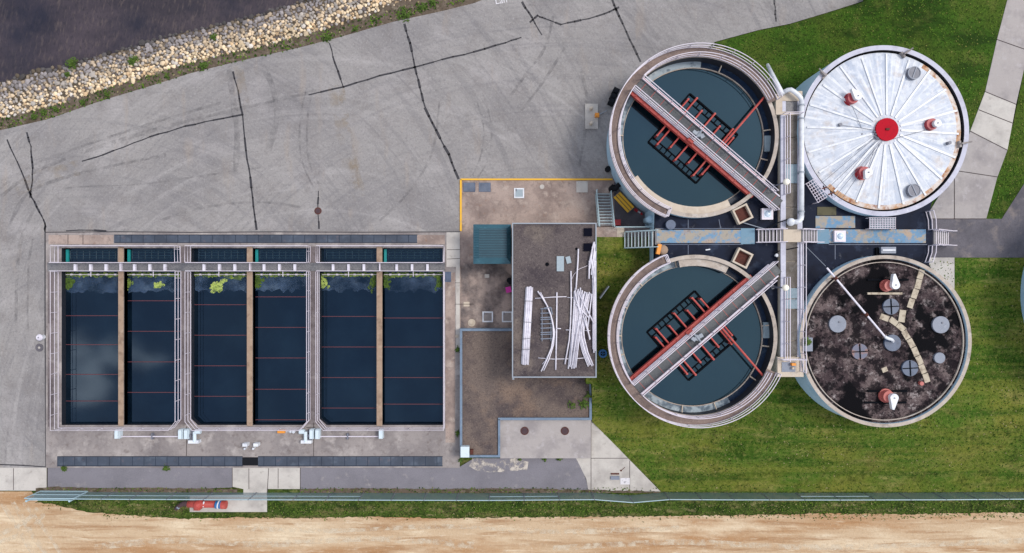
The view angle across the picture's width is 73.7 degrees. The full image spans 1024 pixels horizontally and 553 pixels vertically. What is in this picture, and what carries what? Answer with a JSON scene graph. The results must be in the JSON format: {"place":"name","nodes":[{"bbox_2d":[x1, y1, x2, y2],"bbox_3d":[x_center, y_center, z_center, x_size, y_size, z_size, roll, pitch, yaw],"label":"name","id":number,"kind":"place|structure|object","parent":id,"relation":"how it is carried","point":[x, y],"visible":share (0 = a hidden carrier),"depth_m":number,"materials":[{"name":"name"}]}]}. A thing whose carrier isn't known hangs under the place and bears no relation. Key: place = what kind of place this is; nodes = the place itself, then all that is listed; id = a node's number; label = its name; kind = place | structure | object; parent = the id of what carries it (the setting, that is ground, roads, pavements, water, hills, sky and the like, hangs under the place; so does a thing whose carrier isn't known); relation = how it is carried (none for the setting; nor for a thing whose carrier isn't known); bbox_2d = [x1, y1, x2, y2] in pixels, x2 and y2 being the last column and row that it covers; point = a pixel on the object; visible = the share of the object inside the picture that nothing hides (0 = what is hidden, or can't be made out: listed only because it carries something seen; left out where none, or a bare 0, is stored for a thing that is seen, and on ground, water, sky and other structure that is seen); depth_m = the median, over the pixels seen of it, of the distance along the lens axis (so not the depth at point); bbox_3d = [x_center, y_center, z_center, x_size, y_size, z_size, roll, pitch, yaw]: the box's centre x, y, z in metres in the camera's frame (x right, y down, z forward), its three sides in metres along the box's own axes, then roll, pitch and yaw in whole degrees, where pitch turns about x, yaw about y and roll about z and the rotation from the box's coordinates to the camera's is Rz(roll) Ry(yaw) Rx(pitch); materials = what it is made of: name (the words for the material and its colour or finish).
{"place":"outdoors","nodes":[
{"label":"outdoors","id":0,"kind":"place"},
{"bbox_2d":[0,491,37,509],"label":"dirt field","id":1,"kind":"structure","parent":0,"point":[8,499],"depth_m":57.63,"materials":[{"name":"soil"}]},
{"bbox_2d":[0,468,46,490],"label":"concrete pavement","id":2,"kind":"structure","parent":0,"point":[29,479],"depth_m":57.59,"materials":[{"name":"concrete"}]},
{"bbox_2d":[36,486,236,492],"bbox_3d":[-31.674,17.977,57.580,17.024,0.001,0.568,0,90,0],"label":"soil edge","id":3,"kind":"object","parent":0,"point":[133,490],"visible":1,"depth_m":57.58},
{"bbox_2d":[24,491,87,501],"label":"sliding gate","id":4,"kind":"structure","parent":3,"relation":"on","point":[68,496],"depth_m":56.39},
{"bbox_2d":[48,468,231,488],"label":"service road","id":5,"kind":"structure","parent":0,"point":[186,478],"depth_m":57.60,"materials":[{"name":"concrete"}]},
{"bbox_2d":[0,0,298,83],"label":"river","id":6,"kind":"structure","parent":0,"point":[35,34],"depth_m":58.90,"materials":[{"name":"liquid"}]},
{"bbox_2d":[0,0,480,129],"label":"river bank","id":7,"kind":"structure","parent":0,"point":[441,5],"depth_m":57.73,"materials":[{"name":"stone"}]},
{"bbox_2d":[64,57,77,70],"bbox_3d":[-37.702,-18.240,58.325,1.163,0.425,1.247,32,90,0],"label":"weed plant","id":8,"kind":"object","parent":7,"relation":"on","point":[71,62],"visible":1,"depth_m":58.37,"materials":[{"name":"green plant"}]},
{"bbox_2d":[0,0,410,117],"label":"riprap","id":9,"kind":"object","parent":7,"relation":"on","point":[282,23],"depth_m":58.17,"materials":[{"name":"stone"}]},
{"bbox_2d":[0,0,464,128],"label":"grass tufts","id":10,"kind":"object","parent":7,"relation":"on","point":[255,55],"visible":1,"depth_m":57.57,"materials":[{"name":"plant"}]},
{"bbox_2d":[396,6,410,21],"bbox_3d":[-9.121,-22.117,57.401,1.385,0.514,1.398,0,90,0],"label":"weed plant","id":11,"kind":"object","parent":7,"relation":"on","point":[405,14],"visible":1,"depth_m":57.48,"materials":[{"name":"green plant"}]},
{"bbox_2d":[190,468,299,511],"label":"concrete pavement","id":12,"kind":"structure","parent":0,"point":[250,480],"depth_m":57.59,"materials":[{"name":"concrete"}]},
{"bbox_2d":[0,0,862,467],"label":"asphalt yard","id":13,"kind":"structure","parent":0,"point":[368,156],"depth_m":57.60,"materials":[{"name":"asphalt"}]},
{"bbox_2d":[46,231,459,467],"bbox_3d":[-21.899,6.177,58.592,35.005,4.417,19.968,0,90,0],"label":"settling basin","id":14,"kind":"object","parent":13,"relation":"on","point":[220,446],"visible":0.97,"depth_m":57.55,"materials":[{"name":"concrete"}]},
{"bbox_2d":[66,248,116,261],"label":"tank water","id":15,"kind":"structure","parent":14,"relation":"in","point":[92,259],"depth_m":58.15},
{"bbox_2d":[66,271,117,423],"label":"tank water","id":16,"kind":"structure","parent":14,"relation":"in","point":[91,399],"depth_m":58.15,"materials":[{"name":"liquid"}]},
{"bbox_2d":[67,276,442,292],"bbox_3d":[-21.883,0.714,58.142,32.100,0.001,1.562,0,90,0],"label":"algae film","id":17,"kind":"object","parent":16,"relation":"on","point":[140,285],"visible":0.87,"depth_m":58.14,"materials":[{"name":"plant"}]},
{"bbox_2d":[66,277,74,289],"bbox_3d":[-37.773,0.630,58.114,1.033,0.065,1.138,19,90,0],"label":"algae patch","id":18,"kind":"object","parent":17,"relation":"on","point":[70,282],"visible":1,"depth_m":58.11,"materials":[{"name":"green plant"}]},
{"bbox_2d":[210,278,226,292],"bbox_3d":[-24.931,0.843,58.116,1.727,0.063,1.046,-19,90,0],"label":"algae patch","id":19,"kind":"object","parent":17,"relation":"on","point":[214,287],"visible":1,"depth_m":58.12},
{"bbox_2d":[128,271,179,423],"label":"tank water","id":20,"kind":"structure","parent":14,"relation":"in","point":[153,365],"depth_m":58.15,"materials":[{"name":"liquid"}]},
{"bbox_2d":[128,248,179,261],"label":"tank water","id":21,"kind":"structure","parent":14,"relation":"in","point":[154,259],"depth_m":58.15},
{"bbox_2d":[114,428,201,443],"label":"tank drive","id":22,"kind":"structure","parent":14,"relation":"on","point":[189,434],"depth_m":57.05,"materials":[{"name":"white metal"}]},
{"bbox_2d":[194,271,246,423],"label":"tank water","id":23,"kind":"structure","parent":14,"relation":"in","point":[220,350],"depth_m":58.15,"materials":[{"name":"liquid"}]},
{"bbox_2d":[66,271,442,277],"bbox_3d":[-21.921,-0.174,58.109,32.272,0.072,0.626,0,90,0],"label":"algae mat","id":24,"kind":"object","parent":23,"relation":"on","point":[272,272],"visible":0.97,"depth_m":58.12,"materials":[{"name":"plant"}]},
{"bbox_2d":[194,248,246,261],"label":"tank water","id":25,"kind":"structure","parent":14,"relation":"in","point":[197,258],"depth_m":58.15,"materials":[{"name":"liquid"}]},
{"bbox_2d":[255,271,309,423],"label":"tank water","id":26,"kind":"structure","parent":14,"relation":"in","point":[280,358],"depth_m":58.15,"materials":[{"name":"liquid"}]},
{"bbox_2d":[255,248,309,261],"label":"tank water","id":27,"kind":"structure","parent":14,"relation":"in","point":[282,259],"depth_m":58.15,"materials":[{"name":"liquid"}]},
{"bbox_2d":[299,428,383,443],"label":"tank drive","id":28,"kind":"structure","parent":14,"relation":"on","point":[311,434],"depth_m":57.05,"materials":[{"name":"white metal"}]},
{"bbox_2d":[321,271,376,423],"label":"tank water","id":29,"kind":"structure","parent":14,"relation":"in","point":[348,346],"depth_m":58.15,"materials":[{"name":"liquid"}]},
{"bbox_2d":[322,248,376,261],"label":"tank water","id":30,"kind":"structure","parent":14,"relation":"in","point":[349,259],"depth_m":58.15,"materials":[{"name":"liquid"}]},
{"bbox_2d":[384,271,442,423],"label":"tank water","id":31,"kind":"structure","parent":14,"relation":"in","point":[413,329],"depth_m":58.15,"materials":[{"name":"liquid"}]},
{"bbox_2d":[384,248,442,261],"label":"tank water","id":32,"kind":"structure","parent":14,"relation":"in","point":[416,259],"depth_m":58.15,"materials":[{"name":"liquid"}]},
{"bbox_2d":[446,232,459,347],"bbox_3d":[-4.961,1.132,57.538,1.132,0.001,9.723,0,90,0],"label":"concrete strip","id":33,"kind":"object","parent":14,"relation":"on","point":[452,240],"visible":1,"depth_m":57.54,"materials":[{"name":"concrete"}]},
{"bbox_2d":[0,0,776,466],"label":"asphalt crack seal","id":34,"kind":"object","parent":13,"relation":"on","point":[246,146],"visible":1,"depth_m":57.60,"materials":[{"name":"asphalt"}]},
{"bbox_2d":[585,104,606,128],"bbox_3d":[7.074,-13.500,57.215,1.828,0.770,2.100,0,90,0],"label":"valve station","id":35,"kind":"object","parent":13,"relation":"on","point":[592,114],"visible":1,"depth_m":57.48,"materials":[{"name":"concrete"}]},
{"bbox_2d":[606,42,782,218],"bbox_3d":[14.251,-11.176,54.723,13.510,5.754,13.249,0,90,0],"label":"clarifier","id":36,"kind":"object","parent":13,"relation":"on","point":[750,81],"visible":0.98,"depth_m":53.00,"materials":[{"name":"concrete"}]},
{"bbox_2d":[623,69,762,206],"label":"tank water","id":37,"kind":"structure","parent":36,"relation":"in","point":[727,101],"depth_m":54.20,"materials":[{"name":"liquid"}]},
{"bbox_2d":[771,91,812,376],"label":"walkway","id":38,"kind":"structure","parent":13,"relation":"on","point":[787,361],"depth_m":53.00,"materials":[{"name":"metal"}]},
{"bbox_2d":[783,87,804,225],"bbox_3d":[21.716,-9.225,52.687,1.652,0.722,10.680,0,90,0],"label":"process pipe","id":39,"kind":"object","parent":38,"relation":"on","point":[801,172],"visible":1,"depth_m":52.44,"materials":[{"name":"metal"}]},
{"bbox_2d":[766,63,784,95],"bbox_3d":[20.669,-15.544,53.866,0.518,2.463,3.195,-8,90,0],"label":"overflow pipe","id":40,"kind":"object","parent":39,"relation":"attached to","point":[771,73],"visible":0.87,"depth_m":53.31,"materials":[{"name":"metal"}]},
{"bbox_2d":[301,458,587,489],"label":"service road","id":41,"kind":"structure","parent":0,"point":[553,473],"depth_m":57.60,"materials":[{"name":"asphalt"}]},
{"bbox_2d":[470,458,527,471],"bbox_3d":[-1.113,15.859,57.580,5.023,0.001,1.303,0,90,0],"label":"bleached patch","id":42,"kind":"object","parent":41,"relation":"on","point":[513,468],"visible":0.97,"depth_m":57.58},
{"bbox_2d":[300,488,660,492],"bbox_3d":[-2.684,18.042,57.580,30.426,0.001,0.437,0,90,0],"label":"soil edge","id":43,"kind":"object","parent":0,"point":[403,490],"visible":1,"depth_m":57.58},
{"bbox_2d":[47,487,659,492],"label":"grass tufts","id":44,"kind":"object","parent":43,"relation":"on","point":[359,489],"visible":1,"depth_m":57.54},
{"bbox_2d":[0,502,1023,552],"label":"dirt field","id":45,"kind":"structure","parent":0,"point":[69,530],"depth_m":57.63,"materials":[{"name":"soil"}]},
{"bbox_2d":[0,502,1023,552],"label":"dirt tyre track","id":46,"kind":"structure","parent":45,"relation":"on","point":[591,531],"depth_m":57.62,"materials":[{"name":"soil"}]},
{"bbox_2d":[41,489,1023,520],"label":"grass tufts","id":47,"kind":"object","parent":45,"relation":"on","point":[882,503],"visible":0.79,"depth_m":57.59,"materials":[{"name":"plant"}]},
{"bbox_2d":[32,2,1023,518],"bbox_3d":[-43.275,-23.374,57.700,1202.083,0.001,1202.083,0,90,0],"label":"ground","id":48,"kind":"structure","parent":0,"point":[444,510],"depth_m":57.70,"materials":[{"name":"green plant"}]},
{"bbox_2d":[174,500,227,510],"bbox_3d":[-26.149,19.117,57.118,4.551,1.037,0.912,-3,90,0],"label":"backflow valve","id":49,"kind":"object","parent":48,"relation":"on","point":[197,505],"visible":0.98,"depth_m":56.89,"materials":[{"name":"red paint"}]},
{"bbox_2d":[460,180,614,327],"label":"concrete yard","id":50,"kind":"structure","parent":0,"point":[558,201],"depth_m":57.59,"materials":[{"name":"concrete"}]},
{"bbox_2d":[463,183,474,191],"bbox_3d":[-3.600,-7.533,57.565,1.000,0.050,0.780,0,90,0],"label":"drain grate","id":51,"kind":"object","parent":50,"relation":"on","point":[468,187],"visible":1,"depth_m":57.57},
{"bbox_2d":[479,183,490,191],"bbox_3d":[-2.300,-7.533,57.565,1.000,0.050,0.780,0,90,0],"label":"drain grate","id":52,"kind":"object","parent":50,"relation":"on","point":[484,187],"visible":1,"depth_m":57.57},
{"bbox_2d":[461,264,511,327],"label":"stained yard","id":53,"kind":"structure","parent":50,"relation":"on","point":[495,268],"depth_m":57.58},
{"bbox_2d":[482,311,492,321],"bbox_3d":[-2.046,3.399,57.555,0.900,0.050,0.900,0,90,0],"label":"access hatch","id":54,"kind":"object","parent":53,"relation":"on","point":[487,316],"visible":1,"depth_m":57.55,"materials":[{"name":"white paint"}]},
{"bbox_2d":[502,311,511,321],"bbox_3d":[-0.400,3.399,57.555,0.900,0.050,0.900,0,90,0],"label":"access hatch","id":55,"kind":"object","parent":53,"relation":"on","point":[506,316],"visible":0.94,"depth_m":57.55,"materials":[{"name":"white paint"}]},
{"bbox_2d":[473,224,511,263],"bbox_3d":[-1.556,-2.591,55.895,3.092,3.410,3.160,0,90,0],"label":"teal shelter","id":56,"kind":"object","parent":50,"relation":"on","point":[492,243],"visible":1,"depth_m":54.25,"materials":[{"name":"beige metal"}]},
{"bbox_2d":[514,188,523,197],"bbox_3d":[0.600,-7.031,57.555,0.850,0.050,0.850,0,90,0],"label":"access hatch","id":57,"kind":"object","parent":50,"relation":"on","point":[518,192],"visible":1,"depth_m":57.55,"materials":[{"name":"white paint"}]},
{"bbox_2d":[460,328,591,457],"bbox_3d":[1.148,9.776,57.150,10.959,0.900,10.889,0,90,0],"label":"chamber","id":58,"kind":"object","parent":50,"relation":"on","point":[503,414],"visible":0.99,"depth_m":56.84,"materials":[{"name":"concrete"}]},
{"bbox_2d":[461,445,468,456],"bbox_3d":[-3.870,14.440,56.490,0.720,0.700,0.880,0,90,0],"label":"cabinet","id":59,"kind":"object","parent":58,"relation":"on","point":[464,450],"visible":1,"depth_m":56.14,"materials":[{"name":"white metal"}]},
{"bbox_2d":[460,178,612,230],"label":"yellow kerb","id":60,"kind":"structure","parent":50,"relation":"on","point":[517,179],"depth_m":57.50,"materials":[{"name":"paint"}]},
{"bbox_2d":[512,223,596,379],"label":"pump building","id":61,"kind":"structure","parent":50,"relation":"on","point":[538,249],"depth_m":53.41,"materials":[{"name":"beige concrete"}]},
{"bbox_2d":[521,286,532,364],"bbox_3d":[1.213,3.829,53.222,0.668,0.345,6.174,3,90,0],"label":"pipe bundle","id":62,"kind":"object","parent":61,"relation":"on","point":[526,349],"visible":1,"depth_m":53.12,"materials":[{"name":"white plastic"}]},
{"bbox_2d":[541,307,552,338],"bbox_3d":[2.707,3.708,53.210,0.958,0.207,2.697,0,90,0],"label":"pipe rack","id":63,"kind":"object","parent":61,"relation":"on","point":[546,323],"visible":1,"depth_m":53.18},
{"bbox_2d":[555,292,557,369],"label":"plastic pipe","id":64,"kind":"object","parent":61,"relation":"on","point":[556,332],"visible":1,"depth_m":53.27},
{"bbox_2d":[557,256,563,270],"bbox_3d":[3.775,-0.999,53.355,0.560,0.090,1.180,0,90,0],"label":"loose slab","id":65,"kind":"object","parent":61,"relation":"on","point":[560,263],"depth_m":53.31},
{"bbox_2d":[564,271,571,363],"bbox_3d":[4.478,3.214,53.260,0.338,0.110,7.299,4,90,0],"label":"plastic pipe","id":66,"kind":"object","parent":61,"relation":"on","point":[570,314],"visible":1,"depth_m":53.22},
{"bbox_2d":[592,278,592,348],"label":"plastic pipe","id":67,"kind":"object","parent":61,"relation":"on","point":[592,313],"visible":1,"depth_m":53.27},
{"bbox_2d":[593,277,594,352],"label":"plastic pipe","id":68,"kind":"object","parent":67,"relation":"on","point":[593,325],"visible":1,"depth_m":53.21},
{"bbox_2d":[576,181,587,191],"bbox_3d":[5.898,-7.564,57.550,0.950,0.060,0.950,0,90,0],"label":"valve chamber lid","id":69,"kind":"object","parent":50,"relation":"on","point":[581,186],"visible":1,"depth_m":57.52,"materials":[{"name":"concrete"}]},
{"bbox_2d":[595,190,614,226],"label":"metal stairs","id":70,"kind":"structure","parent":50,"relation":"on","point":[605,203],"depth_m":56.33,"materials":[{"name":"metal"}]},
{"bbox_2d":[597,226,650,236],"bbox_3d":[8.932,-3.008,56.051,4.505,3.098,2.027,0,90,0],"label":"stair landing","id":71,"kind":"object","parent":50,"relation":"on","point":[617,231],"visible":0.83,"depth_m":55.60,"materials":[{"name":"beige concrete"}]},
{"bbox_2d":[623,229,657,247],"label":"metal stairs","id":72,"kind":"structure","parent":71,"relation":"on","point":[642,238],"depth_m":54.27,"materials":[{"name":"metal"}]},
{"bbox_2d":[576,421,659,490],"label":"concrete pavement","id":73,"kind":"structure","parent":0,"point":[597,473],"depth_m":57.59,"materials":[{"name":"concrete"}]},
{"bbox_2d":[13,458,629,491],"bbox_3d":[-16.034,15.364,57.586,52.094,0.001,6.097,0,90,0],"label":"pavement joint","id":74,"kind":"object","parent":73,"relation":"on","point":[300,472],"visible":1,"depth_m":57.59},
{"bbox_2d":[614,182,644,226],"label":"stained yard","id":75,"kind":"structure","parent":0,"point":[632,217],"depth_m":57.58,"materials":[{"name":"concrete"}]},
{"bbox_2d":[613,192,633,212],"bbox_3d":[9.365,-6.212,57.354,0.725,0.468,1.828,-43,90,0],"label":"bench","id":76,"kind":"object","parent":75,"relation":"on","point":[628,205],"visible":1,"depth_m":57.12,"materials":[{"name":"yellow paint"}]},
{"bbox_2d":[645,150,936,335],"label":"walkway deck","id":77,"kind":"structure","parent":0,"point":[844,236],"depth_m":53.60,"materials":[{"name":"blue paint"}]},
{"bbox_2d":[665,220,675,229],"bbox_3d":[12.392,-4.048,53.425,0.760,0.350,0.748,0,90,0],"label":"round vent","id":78,"kind":"object","parent":77,"relation":"on","point":[670,224],"visible":1,"depth_m":53.25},
{"bbox_2d":[730,247,753,268],"bbox_3d":[17.962,-1.429,53.350,1.250,0.500,1.250,26,90,0],"label":"sump box","id":79,"kind":"object","parent":77,"relation":"on","point":[741,258],"visible":1,"depth_m":53.41,"materials":[{"name":"beige concrete"}]},
{"bbox_2d":[731,203,753,224],"bbox_3d":[17.962,-4.879,53.350,1.250,0.500,1.250,-26,90,0],"label":"sump box","id":80,"kind":"object","parent":77,"relation":"on","point":[741,214],"visible":0.97,"depth_m":53.46,"materials":[{"name":"beige concrete"}]},
{"bbox_2d":[756,228,787,242],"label":"metal stairs","id":81,"kind":"structure","parent":77,"relation":"on","point":[773,235],"depth_m":53.11,"materials":[{"name":"metal"}]},
{"bbox_2d":[800,228,823,242],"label":"metal stairs","id":82,"kind":"structure","parent":77,"relation":"on","point":[808,235],"depth_m":53.14,"materials":[{"name":"metal"}]},
{"bbox_2d":[804,178,826,203],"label":"access platform","id":83,"kind":"structure","parent":77,"relation":"on","point":[816,190],"depth_m":52.59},
{"bbox_2d":[865,217,895,229],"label":"access platform","id":84,"kind":"structure","parent":77,"relation":"on","point":[882,222],"depth_m":53.00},
{"bbox_2d":[875,247,895,254],"bbox_3d":[29.191,-1.980,53.345,1.425,0.510,0.650,0,90,0],"label":"vent unit","id":85,"kind":"object","parent":77,"relation":"on","point":[885,250],"visible":0.95,"depth_m":53.15,"materials":[{"name":"white paint"}]},
{"bbox_2d":[585,237,1023,491],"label":"lawn","id":86,"kind":"structure","parent":0,"point":[609,248],"depth_m":56.27,"materials":[{"name":"plant"}]},
{"bbox_2d":[72,492,1023,502],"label":"chain link fence","id":87,"kind":"object","parent":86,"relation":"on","point":[639,498],"visible":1,"depth_m":56.58,"materials":[{"name":"grey metal"}]},
{"bbox_2d":[607,254,781,427],"bbox_3d":[14.153,4.912,54.723,13.506,5.754,13.245,0,90,0],"label":"clarifier","id":88,"kind":"object","parent":86,"relation":"on","point":[750,391],"visible":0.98,"depth_m":53.00,"materials":[{"name":"concrete"}]},
{"bbox_2d":[622,266,760,404],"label":"tank water","id":89,"kind":"structure","parent":88,"relation":"in","point":[656,299],"depth_m":54.20,"materials":[{"name":"liquid"}]},
{"bbox_2d":[795,255,971,426],"bbox_3d":[28.900,5.010,54.845,13.320,5.510,13.320,0,90,0],"label":"digester","id":90,"kind":"object","parent":86,"relation":"on","point":[861,369],"visible":0.91,"depth_m":53.08,"materials":[{"name":"concrete"}]},
{"bbox_2d":[826,267,893,342],"bbox_3d":[26.678,2.349,52.553,0.596,1.095,8.021,-44,90,0],"label":"gas pipe","id":91,"kind":"object","parent":90,"relation":"on","point":[866,314],"visible":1,"depth_m":52.22,"materials":[{"name":"white metal"}]},
{"bbox_2d":[1020,270,1023,319],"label":"storage tank","id":92,"kind":"object","parent":86,"relation":"on","point":[1022,294],"visible":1,"depth_m":55.44,"materials":[{"name":"blue metal"}]},
{"bbox_2d":[716,0,1006,208],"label":"lawn","id":93,"kind":"structure","parent":0,"point":[793,41],"depth_m":56.18,"materials":[{"name":"plant"}]},
{"bbox_2d":[795,45,971,216],"bbox_3d":[28.766,-11.280,54.745,13.252,5.710,13.220,0,90,0],"label":"digester","id":94,"kind":"object","parent":93,"relation":"on","point":[886,130],"visible":0.94,"depth_m":52.80,"materials":[{"name":"white metal"}]},
{"bbox_2d":[929,258,953,287],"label":"footpath","id":95,"kind":"structure","parent":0,"point":[942,272],"depth_m":55.55,"materials":[{"name":"concrete"}]},
{"bbox_2d":[929,132,1006,217],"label":"footpath","id":96,"kind":"structure","parent":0,"point":[974,192],"depth_m":55.55,"materials":[{"name":"concrete"}]},
{"bbox_2d":[932,39,1023,218],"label":"pavement joint","id":97,"kind":"object","parent":96,"relation":"on","point":[977,173],"visible":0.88,"depth_m":55.54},
{"bbox_2d":[931,185,1023,257],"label":"asphalt path","id":98,"kind":"structure","parent":0,"point":[1003,237],"depth_m":55.55,"materials":[{"name":"asphalt"}]},
{"bbox_2d":[933,229,956,245],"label":"metal stairs","id":99,"kind":"structure","parent":98,"relation":"on","point":[941,237],"depth_m":54.16,"materials":[{"name":"metal"}]},
{"bbox_2d":[970,92,1015,149],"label":"footpath","id":100,"kind":"structure","parent":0,"point":[994,129],"depth_m":55.55,"materials":[{"name":"concrete"}]},
{"bbox_2d":[985,0,1023,103],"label":"footpath","id":101,"kind":"structure","parent":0,"point":[1005,73],"depth_m":55.55,"materials":[{"name":"concrete"}]},
{"bbox_2d":[986,72,1023,218],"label":"lawn","id":102,"kind":"structure","parent":0,"point":[1018,115],"depth_m":55.58,"materials":[{"name":"plant"}]},
{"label":"plastic pipe","id":103,"kind":"object","parent":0,"visible":0},
{"bbox_2d":[569,292,576,364],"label":"plastic pipe","id":104,"kind":"object","parent":103,"relation":"on","point":[574,328],"visible":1,"depth_m":53.15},
{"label":"plastic pipe","id":105,"kind":"object","parent":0,"visible":0},
{"bbox_2d":[571,289,578,368],"bbox_3d":[4.945,4.077,53.260,0.207,0.120,6.240,5,90,0],"label":"plastic pipe","id":106,"kind":"object","parent":105,"relation":"on","point":[575,328],"visible":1,"depth_m":53.21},
{"bbox_2d":[572,291,579,364],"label":"plastic pipe","id":107,"kind":"object","parent":106,"relation":"on","point":[576,325],"visible":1,"depth_m":53.16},
{"bbox_2d":[572,294,583,358],"bbox_3d":[5.132,3.903,53.100,0.100,0.100,5.163,9,90,0],"label":"plastic pipe","id":108,"kind":"object","parent":107,"relation":"on","point":[577,327],"visible":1,"depth_m":53.06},
{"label":"plastic pipe","id":109,"kind":"object","parent":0,"visible":0},
{"bbox_2d":[595,276,595,350],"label":"plastic pipe","id":110,"kind":"object","parent":109,"relation":"on","point":[595,313],"visible":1,"depth_m":53.20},
{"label":"plastic pipe","id":111,"kind":"object","parent":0,"visible":0},
{"bbox_2d":[540,292,554,370],"bbox_3d":[2.832,4.267,53.280,1.067,0.100,6.154,-2,90,0],"label":"plastic pipe","id":112,"kind":"object","parent":111,"relation":"on","point":[553,342],"visible":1,"depth_m":53.24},
{"bbox_2d":[537,291,553,371],"bbox_3d":[2.682,4.236,53.180,1.182,0.110,6.310,-3,90,0],"label":"plastic pipe","id":113,"kind":"object","parent":112,"relation":"on","point":[552,328],"visible":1,"depth_m":53.14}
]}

